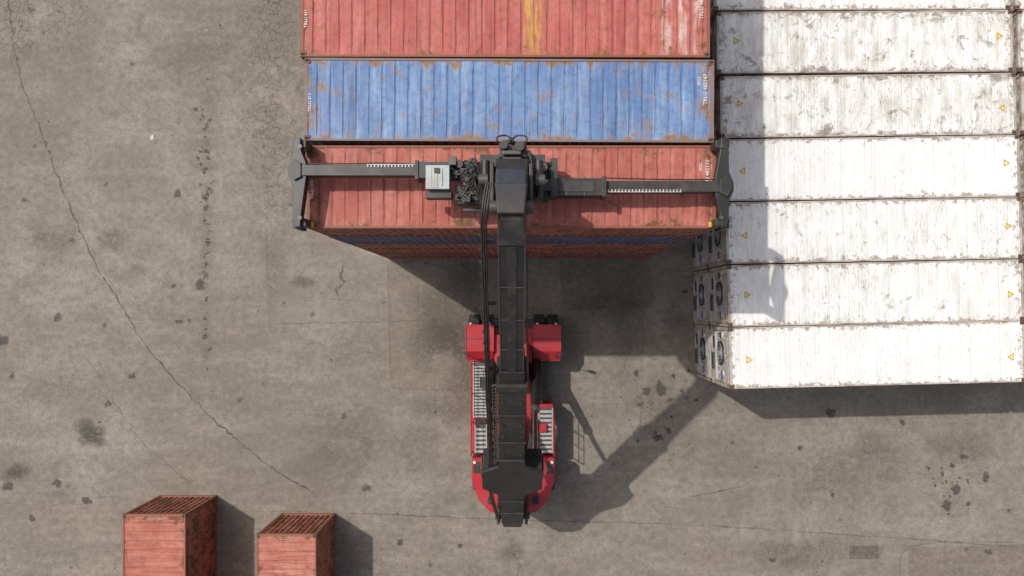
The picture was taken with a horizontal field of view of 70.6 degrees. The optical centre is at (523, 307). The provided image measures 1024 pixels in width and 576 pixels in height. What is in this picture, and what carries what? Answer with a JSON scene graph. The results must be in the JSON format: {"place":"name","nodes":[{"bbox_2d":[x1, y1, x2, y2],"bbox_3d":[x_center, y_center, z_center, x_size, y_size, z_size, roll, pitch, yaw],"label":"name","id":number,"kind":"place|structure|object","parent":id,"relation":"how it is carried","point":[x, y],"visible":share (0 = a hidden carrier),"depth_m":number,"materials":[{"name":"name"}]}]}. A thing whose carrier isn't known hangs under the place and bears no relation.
{"place":"outdoors","nodes":[
{"label":"outdoors","id":0,"kind":"place"},
{"bbox_2d":[0,0,1023,575],"bbox_3d":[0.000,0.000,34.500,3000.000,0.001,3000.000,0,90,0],"label":"ground","id":1,"kind":"structure","parent":0,"point":[286,376],"depth_m":34.50,"materials":[{"name":"concrete"}]},
{"bbox_2d":[122,495,216,575],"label":"shipping container","id":2,"kind":"object","parent":1,"relation":"on","point":[169,535],"visible":1,"depth_m":31.35,"materials":[{"name":"red metal"}]},
{"bbox_2d":[256,513,334,575],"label":"shipping container","id":3,"kind":"object","parent":1,"relation":"on","point":[295,544],"visible":1,"depth_m":31.35,"materials":[{"name":"red metal"}]},
{"bbox_2d":[0,0,1008,572],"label":"pavement marks","id":4,"kind":"object","parent":1,"relation":"on","point":[660,388],"visible":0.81,"depth_m":34.49},
{"bbox_2d":[288,134,733,526],"bbox_3d":[-0.380,2.118,26.025,12.780,17.009,14.045,0,90,0],"label":"reach stacker","id":5,"kind":"object","parent":1,"relation":"on","point":[513,422],"visible":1,"depth_m":20.84,"materials":[{"name":"black paint"}]},
{"bbox_2d":[380,254,650,258],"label":"shipping container","id":6,"kind":"object","parent":1,"relation":"on","point":[391,256],"visible":0.12,"depth_m":33.20,"materials":[{"name":"red metal"}]},
{"bbox_2d":[367,250,663,254],"bbox_3d":[-0.359,-3.591,30.598,12.208,2.601,2.466,0,90,0],"label":"shipping container","id":7,"kind":"object","parent":6,"relation":"on","point":[381,252],"visible":0.14,"depth_m":30.83,"materials":[{"name":"red metal"}]},
{"bbox_2d":[350,243,678,249],"bbox_3d":[-0.370,-3.595,27.998,12.208,2.601,2.466,0,90,0],"label":"shipping container","id":8,"kind":"object","parent":7,"relation":"on","point":[528,246],"visible":0.16,"depth_m":28.38,"materials":[{"name":"red metal"}]},
{"bbox_2d":[328,236,692,243],"bbox_3d":[-0.418,-3.598,25.398,12.208,2.601,2.466,0,90,0],"label":"shipping container","id":9,"kind":"object","parent":8,"relation":"on","point":[530,240],"visible":0.09,"depth_m":25.56,"materials":[{"name":"metal"}]},
{"bbox_2d":[306,145,715,236],"bbox_3d":[-0.374,-3.605,22.800,12.208,2.599,2.466,0,90,0],"label":"shipping container","id":10,"kind":"object","parent":9,"relation":"on","point":[370,207],"visible":0.74,"depth_m":21.54,"materials":[{"name":"red metal"}]},
{"bbox_2d":[693,269,709,324],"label":"refrigerated container","id":11,"kind":"object","parent":1,"relation":"on","point":[701,304],"visible":0.19,"depth_m":33.01,"materials":[{"name":"white metal"}]},
{"bbox_2d":[709,259,1023,326],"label":"refrigerated container","id":12,"kind":"object","parent":11,"relation":"on","point":[867,293],"visible":1,"depth_m":28.73,"materials":[{"name":"white metal"}]},
{"bbox_2d":[692,232,711,270],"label":"refrigerated container","id":13,"kind":"object","parent":1,"relation":"on","point":[699,252],"visible":0.11,"depth_m":33.02,"materials":[{"name":"white metal"}]},
{"bbox_2d":[708,197,1022,267],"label":"refrigerated container","id":14,"kind":"object","parent":13,"relation":"on","point":[856,231],"visible":0.83,"depth_m":28.73,"materials":[{"name":"white metal"}]},
{"bbox_2d":[694,324,714,381],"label":"refrigerated container","id":15,"kind":"object","parent":1,"relation":"on","point":[702,344],"visible":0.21,"depth_m":33.01,"materials":[{"name":"white metal"}]},
{"bbox_2d":[710,321,1023,388],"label":"refrigerated container","id":16,"kind":"object","parent":15,"relation":"on","point":[752,357],"visible":0.92,"depth_m":28.73,"materials":[{"name":"white metal"}]},
{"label":"refrigerated container","id":17,"kind":"object","parent":1,"relation":"on","visible":0},
{"bbox_2d":[1021,197,1023,259],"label":"refrigerated container","id":18,"kind":"object","parent":17,"relation":"on","point":[1022,204],"depth_m":29.04,"materials":[{"name":"white metal"}]},
{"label":"refrigerated container","id":19,"kind":"object","parent":1,"relation":"on","visible":0},
{"bbox_2d":[716,135,1019,201],"bbox_3d":[13.780,-5.562,30.155,11.839,2.887,2.446,-1,90,0],"label":"refrigerated container","id":20,"kind":"object","parent":19,"relation":"on","point":[830,169],"visible":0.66,"depth_m":28.73,"materials":[{"name":"white metal"}]},
{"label":"refrigerated container","id":21,"kind":"object","parent":1,"relation":"on","visible":0},
{"bbox_2d":[1019,135,1023,197],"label":"refrigerated container","id":22,"kind":"object","parent":21,"relation":"on","point":[1021,148],"visible":0.05,"depth_m":28.97,"materials":[{"name":"white metal"}]},
{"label":"refrigerated container","id":23,"kind":"object","parent":1,"relation":"on","visible":0},
{"bbox_2d":[714,73,1016,140],"bbox_3d":[13.640,-8.051,30.155,11.839,2.887,2.446,-1,90,0],"label":"refrigerated container","id":24,"kind":"object","parent":23,"relation":"on","point":[849,106],"visible":0.73,"depth_m":28.73,"materials":[{"name":"white metal"}]},
{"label":"refrigerated container","id":25,"kind":"object","parent":1,"relation":"on","visible":0},
{"bbox_2d":[1016,73,1023,136],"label":"refrigerated container","id":26,"kind":"object","parent":25,"relation":"on","point":[1020,103],"visible":0.09,"depth_m":28.81,"materials":[{"name":"white metal"}]},
{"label":"refrigerated container","id":27,"kind":"object","parent":1,"relation":"on","visible":0},
{"bbox_2d":[708,10,1012,82],"bbox_3d":[13.500,-10.581,30.155,11.839,2.887,2.446,0,90,0],"label":"refrigerated container","id":28,"kind":"object","parent":27,"relation":"on","point":[784,43],"visible":0.7,"depth_m":28.73,"materials":[{"name":"white metal"}]},
{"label":"refrigerated container","id":29,"kind":"object","parent":1,"relation":"on","visible":0},
{"bbox_2d":[1010,10,1023,74],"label":"refrigerated container","id":30,"kind":"object","parent":29,"relation":"on","point":[1018,38],"visible":0.16,"depth_m":28.74,"materials":[{"name":"white metal"}]},
{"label":"refrigerated container","id":31,"kind":"object","parent":1,"relation":"on","visible":0},
{"bbox_2d":[710,0,1009,20],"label":"refrigerated container","id":32,"kind":"object","parent":31,"relation":"on","point":[800,5],"visible":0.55,"depth_m":28.73,"materials":[{"name":"white metal"}]},
{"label":"refrigerated container","id":33,"kind":"object","parent":1,"relation":"on","visible":0},
{"bbox_2d":[1010,0,1023,12],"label":"refrigerated container","id":34,"kind":"object","parent":33,"relation":"on","point":[1015,5],"visible":0.19,"depth_m":28.74,"materials":[{"name":"white metal"}]},
{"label":"shipping container","id":35,"kind":"object","parent":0,"visible":0},
{"bbox_2d":[304,58,713,144],"bbox_3d":[-0.434,-6.185,22.801,12.208,2.596,2.466,0,90,0],"label":"shipping container","id":36,"kind":"object","parent":35,"relation":"on","point":[404,101],"visible":0.95,"depth_m":21.54,"materials":[{"name":"blue metal"}]},
{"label":"shipping container","id":37,"kind":"object","parent":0,"visible":0},
{"bbox_2d":[300,0,709,59],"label":"shipping container","id":38,"kind":"object","parent":37,"relation":"on","point":[582,29],"visible":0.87,"depth_m":21.54,"materials":[{"name":"red metal"}]}
]}

